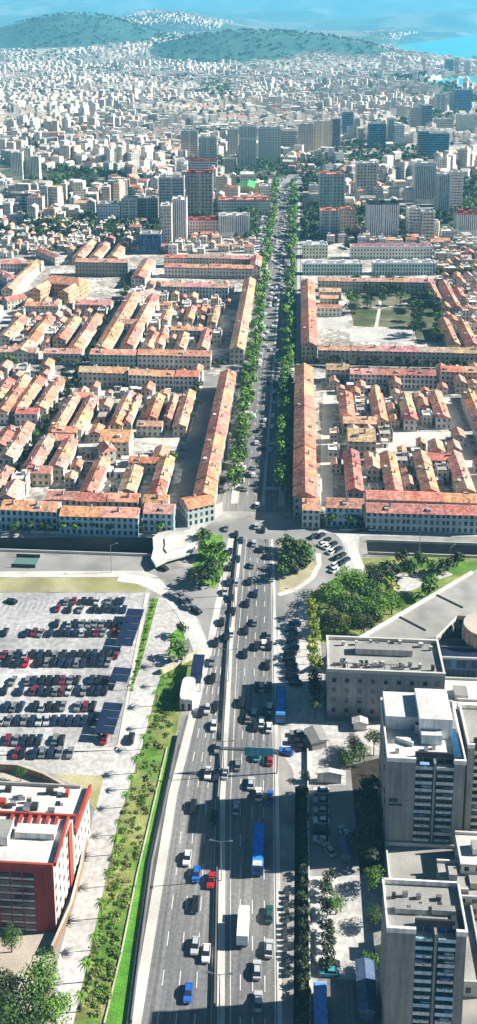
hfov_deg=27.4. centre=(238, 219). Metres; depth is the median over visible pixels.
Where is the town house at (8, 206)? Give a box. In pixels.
[3,199,14,218]
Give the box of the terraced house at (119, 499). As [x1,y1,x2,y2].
[107,491,140,507]
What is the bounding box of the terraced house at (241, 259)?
[231,255,252,264]
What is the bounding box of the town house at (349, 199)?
[344,196,354,204]
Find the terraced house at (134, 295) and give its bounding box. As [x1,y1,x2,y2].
[124,291,139,307]
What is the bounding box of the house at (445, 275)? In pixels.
[441,272,448,278]
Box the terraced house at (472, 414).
[467,405,476,429]
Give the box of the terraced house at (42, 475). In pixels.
[26,465,53,486]
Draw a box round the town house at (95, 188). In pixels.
[93,185,98,198]
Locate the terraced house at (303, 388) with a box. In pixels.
[294,383,313,397]
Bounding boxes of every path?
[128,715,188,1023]
[361,303,423,307]
[374,292,381,329]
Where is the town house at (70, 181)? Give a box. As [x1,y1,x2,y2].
[68,179,81,190]
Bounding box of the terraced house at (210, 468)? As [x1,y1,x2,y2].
[196,460,219,494]
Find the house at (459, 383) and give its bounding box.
[452,374,466,393]
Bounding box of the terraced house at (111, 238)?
[103,235,115,247]
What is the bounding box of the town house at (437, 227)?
[434,219,439,236]
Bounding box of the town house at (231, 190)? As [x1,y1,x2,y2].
[224,185,239,196]
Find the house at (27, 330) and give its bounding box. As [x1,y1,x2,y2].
[23,326,31,335]
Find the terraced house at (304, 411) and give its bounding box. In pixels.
[294,405,314,421]
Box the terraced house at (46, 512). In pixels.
[28,501,61,528]
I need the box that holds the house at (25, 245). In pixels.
[21,242,28,252]
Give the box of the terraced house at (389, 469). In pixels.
[381,462,400,481]
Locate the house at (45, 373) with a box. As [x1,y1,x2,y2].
[39,369,50,382]
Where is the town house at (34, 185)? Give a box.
[31,182,37,188]
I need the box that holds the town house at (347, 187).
[345,179,349,193]
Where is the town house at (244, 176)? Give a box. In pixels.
[240,172,253,181]
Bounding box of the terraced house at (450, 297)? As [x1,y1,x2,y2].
[446,294,458,302]
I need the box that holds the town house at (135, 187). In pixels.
[130,184,141,194]
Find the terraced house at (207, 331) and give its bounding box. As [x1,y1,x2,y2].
[200,328,212,343]
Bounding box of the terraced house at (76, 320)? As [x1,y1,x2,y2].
[64,315,81,332]
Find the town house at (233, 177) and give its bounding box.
[230,172,235,184]
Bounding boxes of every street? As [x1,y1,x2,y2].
[0,250,61,327]
[0,359,233,369]
[15,370,76,472]
[53,387,109,483]
[73,275,132,391]
[178,375,218,493]
[277,160,314,189]
[301,363,434,369]
[320,393,332,501]
[388,146,413,205]
[443,397,476,492]
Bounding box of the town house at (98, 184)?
[91,182,101,187]
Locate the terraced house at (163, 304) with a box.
[159,301,171,312]
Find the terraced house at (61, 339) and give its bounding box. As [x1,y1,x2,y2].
[52,329,71,347]
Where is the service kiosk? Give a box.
[180,677,195,710]
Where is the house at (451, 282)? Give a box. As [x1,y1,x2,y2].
[448,279,454,288]
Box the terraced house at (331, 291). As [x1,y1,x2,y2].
[319,286,340,298]
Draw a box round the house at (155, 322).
[150,317,160,331]
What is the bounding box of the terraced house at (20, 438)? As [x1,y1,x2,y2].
[7,432,28,455]
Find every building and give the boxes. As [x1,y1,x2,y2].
[0,810,75,932]
[302,240,327,257]
[325,635,445,717]
[349,242,432,258]
[462,612,476,648]
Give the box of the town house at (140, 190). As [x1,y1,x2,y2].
[137,187,145,194]
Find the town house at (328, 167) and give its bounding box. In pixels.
[324,163,333,171]
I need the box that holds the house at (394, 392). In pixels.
[390,388,399,399]
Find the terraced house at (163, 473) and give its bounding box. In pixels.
[152,466,171,490]
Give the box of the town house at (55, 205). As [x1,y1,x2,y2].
[50,203,60,209]
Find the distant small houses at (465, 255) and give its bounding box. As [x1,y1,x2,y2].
[7,217,476,274]
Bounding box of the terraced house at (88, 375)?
[78,364,103,386]
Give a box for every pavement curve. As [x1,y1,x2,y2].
[117,573,210,654]
[138,578,206,641]
[191,502,222,530]
[277,553,321,595]
[318,528,363,568]
[340,531,365,574]
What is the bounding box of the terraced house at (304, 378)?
[294,373,313,386]
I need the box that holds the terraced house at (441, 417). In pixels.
[433,406,450,428]
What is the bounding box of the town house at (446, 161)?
[442,154,450,169]
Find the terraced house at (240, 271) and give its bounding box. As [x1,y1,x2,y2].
[231,263,253,278]
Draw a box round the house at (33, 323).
[26,320,37,328]
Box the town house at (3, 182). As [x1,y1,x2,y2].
[0,179,6,185]
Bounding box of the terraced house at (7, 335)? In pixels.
[0,328,16,345]
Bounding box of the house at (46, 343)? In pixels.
[41,338,51,349]
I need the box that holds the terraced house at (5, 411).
[0,401,13,424]
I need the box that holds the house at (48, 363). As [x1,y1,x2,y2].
[39,358,54,375]
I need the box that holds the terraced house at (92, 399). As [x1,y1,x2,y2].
[81,394,98,414]
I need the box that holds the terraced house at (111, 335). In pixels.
[99,331,118,348]
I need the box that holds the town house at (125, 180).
[119,177,126,195]
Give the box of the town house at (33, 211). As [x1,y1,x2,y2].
[28,203,38,220]
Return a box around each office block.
[302,259,362,274]
[371,258,435,274]
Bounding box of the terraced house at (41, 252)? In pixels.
[35,247,51,260]
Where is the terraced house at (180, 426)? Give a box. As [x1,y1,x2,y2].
[172,415,188,436]
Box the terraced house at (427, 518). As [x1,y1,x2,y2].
[404,501,444,532]
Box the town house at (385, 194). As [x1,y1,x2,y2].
[383,191,387,198]
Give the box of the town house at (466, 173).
[462,170,469,178]
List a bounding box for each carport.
[94,702,122,741]
[109,667,131,689]
[115,608,143,653]
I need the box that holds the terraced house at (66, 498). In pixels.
[45,490,79,505]
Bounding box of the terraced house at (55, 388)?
[43,383,61,404]
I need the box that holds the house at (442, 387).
[437,382,447,394]
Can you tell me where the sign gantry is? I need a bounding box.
[219,746,277,772]
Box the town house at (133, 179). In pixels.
[130,176,137,184]
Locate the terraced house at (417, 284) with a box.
[411,278,434,292]
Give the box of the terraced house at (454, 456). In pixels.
[447,450,465,468]
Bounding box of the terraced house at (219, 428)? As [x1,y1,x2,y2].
[206,421,226,453]
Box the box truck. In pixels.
[236,905,249,947]
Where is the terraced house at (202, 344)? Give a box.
[196,340,208,349]
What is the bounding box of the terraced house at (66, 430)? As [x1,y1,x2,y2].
[51,423,78,438]
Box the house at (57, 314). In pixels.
[52,310,62,320]
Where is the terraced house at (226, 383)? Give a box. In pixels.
[216,378,234,406]
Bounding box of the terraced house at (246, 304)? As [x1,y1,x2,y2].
[238,300,251,321]
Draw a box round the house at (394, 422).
[389,414,399,428]
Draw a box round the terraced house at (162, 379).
[152,368,175,389]
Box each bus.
[251,822,264,875]
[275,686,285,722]
[313,981,327,1023]
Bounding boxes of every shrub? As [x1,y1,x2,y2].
[81,1001,87,1009]
[92,987,99,994]
[93,940,100,948]
[93,1006,101,1016]
[96,958,104,965]
[100,993,108,1003]
[101,935,109,942]
[104,991,112,999]
[107,961,114,968]
[108,929,116,937]
[111,854,117,860]
[115,932,121,939]
[125,860,132,868]
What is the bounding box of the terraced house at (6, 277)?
[0,270,14,284]
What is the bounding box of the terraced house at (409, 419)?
[401,407,417,431]
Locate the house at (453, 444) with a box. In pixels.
[446,439,461,452]
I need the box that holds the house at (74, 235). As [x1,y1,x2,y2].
[68,233,76,239]
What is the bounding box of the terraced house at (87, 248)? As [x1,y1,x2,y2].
[78,244,91,257]
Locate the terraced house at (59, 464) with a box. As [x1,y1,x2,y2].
[48,455,68,481]
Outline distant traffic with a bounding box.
[221,177,296,491]
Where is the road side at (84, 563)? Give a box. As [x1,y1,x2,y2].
[0,556,151,570]
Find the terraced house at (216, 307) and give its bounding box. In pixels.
[210,305,220,317]
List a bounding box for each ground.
[0,0,476,1023]
[0,593,144,750]
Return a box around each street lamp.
[206,971,232,1017]
[209,839,232,880]
[213,739,233,771]
[220,648,237,680]
[222,564,227,593]
[226,577,242,606]
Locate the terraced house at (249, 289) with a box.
[241,285,254,304]
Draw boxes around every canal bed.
[0,537,152,553]
[293,786,308,1023]
[366,542,476,554]
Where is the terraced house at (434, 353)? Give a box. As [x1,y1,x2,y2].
[417,344,451,365]
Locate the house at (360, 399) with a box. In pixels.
[354,394,366,409]
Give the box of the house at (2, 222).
[0,219,5,228]
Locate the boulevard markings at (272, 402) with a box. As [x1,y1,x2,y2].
[224,230,296,495]
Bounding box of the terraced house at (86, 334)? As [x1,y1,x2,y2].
[74,329,92,348]
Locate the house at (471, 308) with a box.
[462,304,472,315]
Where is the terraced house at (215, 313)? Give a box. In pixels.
[208,310,218,324]
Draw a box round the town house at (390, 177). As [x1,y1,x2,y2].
[386,174,395,184]
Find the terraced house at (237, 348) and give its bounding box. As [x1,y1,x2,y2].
[229,336,245,363]
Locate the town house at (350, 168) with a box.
[347,165,354,171]
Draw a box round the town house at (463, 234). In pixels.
[461,232,470,239]
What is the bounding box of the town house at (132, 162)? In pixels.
[125,159,136,165]
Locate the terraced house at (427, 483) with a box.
[418,475,439,491]
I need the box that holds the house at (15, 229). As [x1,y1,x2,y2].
[11,226,19,234]
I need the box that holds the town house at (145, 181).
[138,178,149,187]
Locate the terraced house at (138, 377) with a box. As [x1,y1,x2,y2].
[128,366,153,387]
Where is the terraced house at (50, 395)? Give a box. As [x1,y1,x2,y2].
[37,390,56,407]
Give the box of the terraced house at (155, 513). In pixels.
[143,501,175,532]
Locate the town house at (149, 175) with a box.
[145,173,153,178]
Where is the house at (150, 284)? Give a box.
[146,280,155,289]
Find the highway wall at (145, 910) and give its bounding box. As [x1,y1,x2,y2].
[130,732,178,1023]
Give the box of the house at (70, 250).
[67,246,75,254]
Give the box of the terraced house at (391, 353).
[384,345,417,364]
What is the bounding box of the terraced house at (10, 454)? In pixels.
[0,442,21,466]
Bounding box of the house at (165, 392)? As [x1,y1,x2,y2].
[160,388,169,400]
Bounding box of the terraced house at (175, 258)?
[164,254,186,264]
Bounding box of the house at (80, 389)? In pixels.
[77,386,89,391]
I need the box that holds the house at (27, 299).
[22,298,32,305]
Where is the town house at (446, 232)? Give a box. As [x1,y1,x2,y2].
[440,226,453,238]
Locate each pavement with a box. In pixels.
[132,538,281,1023]
[230,186,277,503]
[233,179,271,383]
[262,190,286,504]
[277,604,323,720]
[278,217,292,504]
[296,191,299,365]
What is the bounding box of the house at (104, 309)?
[97,305,108,316]
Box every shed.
[304,725,328,750]
[315,767,343,783]
[340,834,351,863]
[352,714,367,730]
[355,957,377,1021]
[373,931,380,957]
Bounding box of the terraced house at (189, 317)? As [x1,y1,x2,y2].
[183,311,194,326]
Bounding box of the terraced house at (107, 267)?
[75,258,129,276]
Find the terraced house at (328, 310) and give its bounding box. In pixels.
[317,302,341,316]
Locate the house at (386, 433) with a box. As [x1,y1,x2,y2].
[378,425,392,441]
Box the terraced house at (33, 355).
[0,345,39,362]
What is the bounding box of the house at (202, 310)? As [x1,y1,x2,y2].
[197,305,206,319]
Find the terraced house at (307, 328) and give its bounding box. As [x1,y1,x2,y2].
[301,324,316,335]
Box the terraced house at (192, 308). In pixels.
[186,305,196,318]
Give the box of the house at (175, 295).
[171,290,179,300]
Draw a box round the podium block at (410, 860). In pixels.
[385,841,476,996]
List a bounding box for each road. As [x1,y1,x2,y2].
[0,596,187,1023]
[141,538,277,1023]
[216,178,300,512]
[318,978,380,1023]
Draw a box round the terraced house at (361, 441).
[346,428,375,457]
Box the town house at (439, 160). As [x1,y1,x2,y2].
[435,154,442,166]
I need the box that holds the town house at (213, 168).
[209,165,216,187]
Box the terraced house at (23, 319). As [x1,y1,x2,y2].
[11,314,28,328]
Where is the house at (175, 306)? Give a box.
[173,303,178,309]
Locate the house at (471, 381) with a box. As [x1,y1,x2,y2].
[467,378,476,388]
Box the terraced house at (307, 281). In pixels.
[301,278,314,287]
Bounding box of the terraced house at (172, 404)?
[165,400,176,417]
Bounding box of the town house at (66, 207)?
[64,204,79,213]
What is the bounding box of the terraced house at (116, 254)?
[107,250,121,258]
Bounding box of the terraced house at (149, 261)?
[138,257,155,273]
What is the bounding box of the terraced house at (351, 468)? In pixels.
[344,461,361,489]
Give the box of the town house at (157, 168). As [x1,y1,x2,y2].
[155,165,166,171]
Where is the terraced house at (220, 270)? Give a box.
[209,263,231,278]
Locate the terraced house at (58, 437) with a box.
[47,433,73,451]
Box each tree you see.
[0,922,22,952]
[0,966,26,1007]
[0,986,49,1023]
[1,355,13,360]
[6,520,19,534]
[13,766,27,780]
[13,946,60,1001]
[25,521,33,534]
[32,429,39,440]
[35,991,76,1023]
[38,522,51,534]
[50,225,61,232]
[55,356,63,365]
[59,522,67,528]
[60,371,71,381]
[70,523,81,529]
[73,989,86,1011]
[78,956,93,981]
[88,932,99,949]
[94,897,108,918]
[102,869,113,885]
[108,834,121,853]
[114,818,124,834]
[120,791,131,806]
[126,774,135,788]
[129,755,141,772]
[138,520,145,533]
[138,734,149,749]
[145,714,154,727]
[151,689,162,702]
[152,217,159,222]
[153,522,163,530]
[163,649,173,662]
[168,638,188,659]
[169,451,177,457]
[176,621,188,635]
[187,567,209,584]
[190,386,198,391]
[190,410,196,420]
[193,379,203,391]
[193,398,201,409]
[193,527,212,543]
[194,557,219,578]
[198,539,220,555]
[205,565,220,584]
[207,551,231,568]
[208,540,226,554]
[226,465,240,479]
[226,472,243,489]
[228,443,248,455]
[228,449,246,465]
[229,463,245,472]
[231,428,251,437]
[232,430,248,438]
[233,437,248,447]
[234,415,249,427]
[234,423,250,429]
[235,403,249,412]
[235,412,254,421]
[235,448,247,462]
[237,398,249,412]
[238,393,254,405]
[239,379,252,387]
[239,390,253,400]
[240,386,255,393]
[241,370,256,376]
[241,374,252,382]
[242,363,258,368]
[242,374,256,382]
[244,363,257,372]
[245,348,258,353]
[245,351,258,359]
[245,354,257,363]
[248,341,260,350]
[248,344,259,350]
[273,457,292,467]
[273,465,289,477]
[273,472,292,491]
[274,461,292,473]
[274,560,288,577]
[275,433,292,443]
[275,534,293,550]
[276,427,291,436]
[277,387,293,397]
[277,396,290,406]
[277,408,292,414]
[277,409,293,421]
[277,416,293,428]
[277,419,289,434]
[277,441,288,452]
[278,375,293,382]
[278,394,292,400]
[278,447,291,460]
[278,551,298,568]
[279,355,293,363]
[279,363,289,371]
[279,368,291,376]
[279,376,290,386]
[279,382,290,390]
[280,360,294,368]
[281,344,294,352]
[281,398,293,409]
[282,540,301,555]
[283,350,294,359]
[286,555,307,574]
[290,539,308,555]
[295,944,309,956]
[295,996,309,1009]
[295,1010,310,1023]
[296,889,308,901]
[296,904,310,916]
[296,956,309,970]
[296,971,311,983]
[297,784,308,794]
[297,812,309,821]
[297,823,308,835]
[297,850,308,862]
[297,862,308,875]
[298,547,313,567]
[298,876,310,888]
[298,918,310,929]
[298,931,310,944]
[298,982,311,996]
[299,539,315,552]
[299,770,310,780]
[299,795,308,808]
[299,834,308,849]
[305,605,317,616]
[306,355,314,365]
[306,621,319,632]
[306,635,318,654]
[306,642,319,653]
[307,598,318,607]
[307,651,321,661]
[307,677,319,689]
[308,614,319,626]
[308,630,321,640]
[308,668,322,683]
[308,684,322,691]
[308,696,322,717]
[309,214,318,220]
[309,657,323,669]
[309,687,323,711]
[313,356,322,363]
[317,580,346,608]
[318,894,330,907]
[318,918,334,930]
[318,956,335,968]
[320,510,324,519]
[320,876,331,887]
[320,883,334,894]
[320,903,332,916]
[321,606,348,631]
[321,924,335,941]
[321,934,336,948]
[321,944,336,960]
[322,354,332,362]
[322,867,337,882]
[325,513,336,522]
[326,890,347,914]
[332,591,362,618]
[333,355,343,363]
[334,565,367,592]
[334,614,352,633]
[336,745,357,767]
[343,289,352,295]
[343,514,355,525]
[344,358,353,363]
[344,733,363,750]
[346,295,354,301]
[348,303,355,315]
[349,302,360,313]
[349,612,376,633]
[350,739,371,761]
[351,827,377,843]
[355,356,361,365]
[355,515,363,525]
[355,798,376,815]
[356,579,382,598]
[356,814,377,833]
[357,594,390,619]
[358,774,378,789]
[358,789,380,812]
[358,840,379,864]
[359,780,376,796]
[360,809,381,825]
[360,950,379,968]
[361,831,380,851]
[362,298,371,305]
[362,562,388,580]
[363,283,373,294]
[363,357,372,367]
[363,865,385,890]
[363,902,381,926]
[364,295,375,300]
[364,727,379,755]
[372,356,381,366]
[378,286,386,293]
[378,588,405,614]
[379,294,386,306]
[380,560,401,577]
[382,281,393,295]
[382,576,400,591]
[384,359,394,365]
[392,284,403,291]
[394,356,404,364]
[394,549,409,564]
[395,292,406,305]
[402,558,419,576]
[403,358,411,368]
[407,300,417,306]
[407,322,419,332]
[410,296,418,300]
[410,312,421,318]
[411,307,423,313]
[413,317,423,321]
[413,551,428,566]
[414,359,419,368]
[415,290,425,299]
[415,300,423,305]
[418,321,426,329]
[421,572,438,595]
[422,299,430,308]
[423,359,433,366]
[426,292,437,299]
[426,559,445,575]
[428,330,443,341]
[429,326,440,339]
[432,299,442,310]
[432,311,443,325]
[433,358,441,366]
[438,557,454,569]
[442,359,452,364]
[450,551,465,566]
[453,359,462,365]
[462,360,469,365]
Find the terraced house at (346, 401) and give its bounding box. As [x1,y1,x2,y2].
[339,397,354,412]
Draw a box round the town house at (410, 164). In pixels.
[408,160,416,175]
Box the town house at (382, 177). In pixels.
[380,173,387,180]
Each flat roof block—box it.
[436,859,468,894]
[445,677,476,714]
[454,830,476,877]
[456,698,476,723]
[461,875,476,917]
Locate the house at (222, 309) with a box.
[218,302,224,313]
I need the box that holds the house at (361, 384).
[355,380,365,394]
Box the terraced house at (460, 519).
[443,502,476,533]
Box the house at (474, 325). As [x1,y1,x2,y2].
[472,322,476,333]
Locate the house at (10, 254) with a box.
[7,250,13,257]
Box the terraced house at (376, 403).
[370,399,385,413]
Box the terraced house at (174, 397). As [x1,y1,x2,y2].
[168,393,178,410]
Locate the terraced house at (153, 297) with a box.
[144,293,158,309]
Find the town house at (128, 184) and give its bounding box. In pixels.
[124,178,129,194]
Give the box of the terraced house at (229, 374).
[218,369,236,395]
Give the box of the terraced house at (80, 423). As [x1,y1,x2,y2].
[70,418,86,441]
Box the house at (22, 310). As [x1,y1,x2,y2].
[17,306,25,315]
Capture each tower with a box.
[11,151,24,179]
[21,191,34,211]
[22,146,32,177]
[32,154,41,178]
[97,199,120,222]
[121,195,138,220]
[138,195,158,220]
[139,230,161,253]
[158,174,184,223]
[160,201,172,243]
[172,195,187,242]
[180,129,197,158]
[186,169,212,214]
[188,158,217,175]
[199,135,216,158]
[218,212,249,237]
[227,127,238,156]
[239,124,256,169]
[258,125,280,163]
[281,128,295,146]
[298,121,313,152]
[313,118,330,149]
[318,170,344,206]
[319,207,338,238]
[331,117,340,145]
[339,206,354,234]
[341,110,353,133]
[353,117,359,137]
[355,160,377,198]
[365,199,399,239]
[367,121,385,147]
[378,688,466,853]
[379,877,467,1023]
[386,117,394,142]
[394,123,404,145]
[406,205,420,233]
[408,107,416,127]
[411,221,421,235]
[412,160,436,203]
[416,129,429,156]
[417,103,421,125]
[421,104,432,125]
[421,208,434,240]
[427,131,449,158]
[434,93,445,111]
[434,171,450,214]
[449,169,463,208]
[453,209,476,234]
[454,89,471,109]
[455,113,476,132]
[459,704,476,830]
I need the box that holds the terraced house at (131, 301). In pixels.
[121,297,137,314]
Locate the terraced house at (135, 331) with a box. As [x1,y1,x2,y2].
[125,326,141,346]
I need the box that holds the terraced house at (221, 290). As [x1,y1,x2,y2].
[205,282,228,297]
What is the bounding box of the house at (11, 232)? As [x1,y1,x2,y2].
[4,230,13,237]
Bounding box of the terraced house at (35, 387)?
[23,382,41,400]
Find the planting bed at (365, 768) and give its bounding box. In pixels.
[351,758,383,873]
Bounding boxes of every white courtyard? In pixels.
[132,429,178,445]
[318,312,348,328]
[350,327,414,341]
[388,432,445,446]
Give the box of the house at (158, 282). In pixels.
[156,280,161,286]
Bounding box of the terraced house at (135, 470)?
[122,464,143,488]
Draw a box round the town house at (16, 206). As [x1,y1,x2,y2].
[3,200,19,212]
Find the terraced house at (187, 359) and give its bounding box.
[174,348,211,369]
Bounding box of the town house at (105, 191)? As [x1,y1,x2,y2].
[101,182,110,200]
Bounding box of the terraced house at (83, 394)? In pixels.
[73,389,93,403]
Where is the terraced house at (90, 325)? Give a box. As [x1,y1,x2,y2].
[79,321,97,340]
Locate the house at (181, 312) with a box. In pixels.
[177,309,185,315]
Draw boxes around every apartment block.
[35,192,46,207]
[188,215,217,237]
[218,196,269,214]
[223,157,234,172]
[259,183,269,196]
[381,55,385,67]
[390,97,396,108]
[399,56,403,66]
[421,57,425,68]
[432,117,453,128]
[444,59,453,70]
[447,91,454,108]
[454,57,459,69]
[464,61,470,71]
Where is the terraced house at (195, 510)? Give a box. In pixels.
[179,493,214,526]
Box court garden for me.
[347,287,442,341]
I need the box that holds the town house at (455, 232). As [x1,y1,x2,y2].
[447,228,457,235]
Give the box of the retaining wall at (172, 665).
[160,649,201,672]
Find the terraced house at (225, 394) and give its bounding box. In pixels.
[213,388,232,412]
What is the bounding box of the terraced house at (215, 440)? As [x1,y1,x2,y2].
[202,433,224,465]
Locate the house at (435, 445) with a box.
[427,438,444,452]
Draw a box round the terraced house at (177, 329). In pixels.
[171,325,188,334]
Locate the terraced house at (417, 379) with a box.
[407,368,436,389]
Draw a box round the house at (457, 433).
[450,427,465,447]
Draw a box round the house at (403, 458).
[394,450,410,469]
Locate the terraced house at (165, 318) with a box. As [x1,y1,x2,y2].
[159,312,170,327]
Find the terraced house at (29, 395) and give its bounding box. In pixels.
[17,390,35,406]
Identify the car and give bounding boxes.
[0,528,9,532]
[0,650,7,658]
[0,714,5,725]
[1,628,8,636]
[1,685,8,694]
[1,701,10,711]
[3,733,11,744]
[4,657,11,666]
[4,714,12,725]
[5,598,17,604]
[7,650,14,658]
[8,675,17,685]
[9,701,18,711]
[10,528,20,532]
[11,734,20,745]
[11,746,20,758]
[12,714,20,725]
[13,658,20,667]
[14,649,21,657]
[16,701,25,711]
[17,685,24,695]
[18,734,28,745]
[18,746,26,758]
[20,528,31,532]
[20,714,27,725]
[21,649,28,658]
[22,628,30,636]
[22,658,29,666]
[23,675,31,685]
[26,734,35,745]
[27,714,36,725]
[28,649,36,658]
[29,685,38,695]
[30,627,38,635]
[30,676,37,685]
[30,700,39,711]
[30,747,38,758]
[34,734,42,745]
[35,658,42,666]
[35,715,43,725]
[36,628,44,636]
[36,649,43,658]
[37,685,44,694]
[38,675,45,684]
[38,701,45,711]
[38,746,45,757]
[43,649,51,658]
[43,657,49,666]
[43,685,51,695]
[43,715,50,725]
[45,675,52,684]
[45,701,52,711]
[46,628,53,636]
[46,746,54,757]
[49,657,57,666]
[50,715,57,725]
[51,650,58,658]
[51,685,60,695]
[51,733,59,744]
[52,674,59,684]
[52,700,60,711]
[53,619,59,627]
[54,604,60,611]
[55,746,63,757]
[56,627,63,636]
[57,657,64,666]
[58,685,66,695]
[58,714,65,725]
[58,734,65,745]
[59,675,65,684]
[59,700,66,710]
[60,649,66,656]
[63,597,68,604]
[64,628,70,636]
[64,658,72,667]
[65,685,73,695]
[65,715,73,725]
[66,605,71,612]
[66,619,71,627]
[66,675,74,684]
[66,746,74,758]
[68,650,75,658]
[71,597,76,604]
[71,619,78,627]
[71,628,78,636]
[72,675,80,684]
[73,658,80,667]
[73,701,81,711]
[73,714,80,725]
[74,685,80,694]
[77,605,84,612]
[77,649,83,657]
[78,619,85,627]
[78,628,84,636]
[79,714,88,725]
[80,658,86,666]
[80,686,87,695]
[81,597,86,604]
[82,701,88,711]
[84,649,90,658]
[85,619,92,627]
[85,628,91,636]
[86,597,92,604]
[87,685,95,694]
[88,674,95,684]
[88,700,96,710]
[88,714,96,724]
[89,657,95,666]
[90,605,97,612]
[90,649,97,656]
[91,619,98,627]
[92,628,99,636]
[94,597,100,604]
[94,675,101,684]
[94,685,102,695]
[97,657,104,666]
[98,619,105,627]
[99,605,105,612]
[99,628,106,636]
[99,650,104,656]
[100,733,108,744]
[101,685,108,694]
[102,676,109,684]
[104,649,112,658]
[104,657,111,666]
[105,597,112,604]
[105,620,111,627]
[106,604,112,612]
[111,628,117,636]
[112,605,119,612]
[112,619,117,627]
[112,649,120,658]
[113,597,119,604]
[118,596,125,604]
[121,605,126,612]
[127,732,134,744]
[158,564,168,570]
[165,591,174,596]
[170,594,179,601]
[174,591,184,596]
[178,599,189,604]
[181,603,190,610]
[183,849,191,865]
[183,982,192,1003]
[184,595,194,603]
[189,799,196,812]
[190,936,199,955]
[191,607,202,614]
[191,895,199,912]
[192,865,200,882]
[198,706,204,716]
[202,943,210,962]
[204,703,210,713]
[204,766,211,779]
[207,871,215,888]
[209,656,214,666]
[209,673,215,682]
[210,719,216,730]
[210,809,217,824]
[211,701,218,711]
[213,637,218,646]
[213,767,219,780]
[214,741,221,753]
[219,617,224,625]
[221,766,228,779]
[222,588,227,595]
[224,632,229,641]
[226,578,231,585]
[227,563,232,570]
[229,594,233,601]
[229,628,234,636]
[230,607,235,615]
[232,800,239,814]
[234,758,240,770]
[235,555,239,562]
[238,696,243,707]
[242,648,247,657]
[243,625,248,634]
[244,599,249,606]
[244,710,250,721]
[245,714,250,723]
[247,577,251,584]
[247,776,254,789]
[249,561,253,568]
[251,708,256,719]
[252,617,257,625]
[253,589,257,596]
[253,641,259,650]
[253,719,258,731]
[253,959,260,979]
[254,681,259,691]
[254,756,259,761]
[254,990,262,1012]
[255,787,261,800]
[258,545,262,552]
[258,716,264,728]
[259,681,264,692]
[261,639,266,648]
[261,707,267,717]
[265,659,270,669]
[265,905,272,923]
[265,938,273,958]
[266,552,270,559]
[266,630,270,638]
[266,641,271,649]
[266,681,271,692]
[266,721,271,732]
[266,790,273,803]
[267,702,272,713]
[267,757,272,765]
[278,747,294,756]
[282,655,295,661]
[283,649,296,655]
[284,626,297,631]
[284,661,297,667]
[285,667,298,673]
[285,673,298,679]
[286,638,298,643]
[286,643,299,649]
[287,737,302,744]
[288,632,300,637]
[288,679,301,685]
[289,620,301,625]
[290,729,304,737]
[290,743,305,751]
[309,533,317,538]
[312,826,329,835]
[312,835,329,843]
[313,786,329,795]
[313,796,329,805]
[313,806,329,815]
[313,816,329,825]
[316,532,325,538]
[318,541,327,547]
[319,966,339,977]
[321,959,339,969]
[322,537,331,541]
[322,841,335,857]
[323,543,330,549]
[327,547,334,554]
[329,540,337,546]
[329,561,337,567]
[329,566,339,572]
[332,553,339,560]
[334,546,342,552]
[337,560,345,566]
[338,551,346,558]
[338,824,351,837]
[339,830,352,842]
[340,526,350,530]
[342,556,350,561]
[349,526,356,530]
[355,526,362,530]
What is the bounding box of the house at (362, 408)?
[356,403,366,415]
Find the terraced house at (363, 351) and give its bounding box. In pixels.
[351,344,384,364]
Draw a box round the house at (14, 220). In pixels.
[11,217,17,224]
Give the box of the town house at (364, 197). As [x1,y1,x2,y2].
[359,195,375,201]
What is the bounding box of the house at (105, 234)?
[99,232,107,240]
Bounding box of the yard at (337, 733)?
[280,721,379,785]
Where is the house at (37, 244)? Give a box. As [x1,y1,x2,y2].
[31,242,39,247]
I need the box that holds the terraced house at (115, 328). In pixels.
[103,323,122,343]
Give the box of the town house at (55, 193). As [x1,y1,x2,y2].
[47,185,63,209]
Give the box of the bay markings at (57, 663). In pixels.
[0,601,118,751]
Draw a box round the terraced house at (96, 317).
[85,313,102,326]
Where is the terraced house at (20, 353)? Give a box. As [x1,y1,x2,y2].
[13,340,34,362]
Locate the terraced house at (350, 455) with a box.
[342,448,360,468]
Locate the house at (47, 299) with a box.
[41,297,51,300]
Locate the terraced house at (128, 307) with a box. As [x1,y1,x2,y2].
[116,303,133,318]
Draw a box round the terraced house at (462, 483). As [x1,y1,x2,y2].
[453,474,475,493]
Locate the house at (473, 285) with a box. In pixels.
[470,279,476,291]
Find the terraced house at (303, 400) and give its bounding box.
[294,394,314,409]
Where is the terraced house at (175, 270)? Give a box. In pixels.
[164,262,186,277]
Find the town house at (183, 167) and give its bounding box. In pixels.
[180,164,187,170]
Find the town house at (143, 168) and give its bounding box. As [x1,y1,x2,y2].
[139,165,149,172]
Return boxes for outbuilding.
[23,369,31,375]
[30,372,36,377]
[61,306,70,313]
[85,450,91,457]
[97,412,107,423]
[107,469,111,476]
[109,484,114,490]
[114,385,121,390]
[114,468,125,477]
[116,461,127,467]
[120,387,127,395]
[121,456,128,460]
[138,405,147,413]
[176,316,183,321]
[189,337,195,342]
[346,381,355,390]
[362,473,366,482]
[368,484,376,489]
[376,482,384,489]
[380,386,386,392]
[381,438,387,446]
[382,442,387,447]
[410,447,419,452]
[435,475,443,485]
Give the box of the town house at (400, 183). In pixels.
[393,180,405,188]
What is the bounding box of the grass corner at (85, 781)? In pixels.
[53,774,103,809]
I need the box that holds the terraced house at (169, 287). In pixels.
[160,281,182,297]

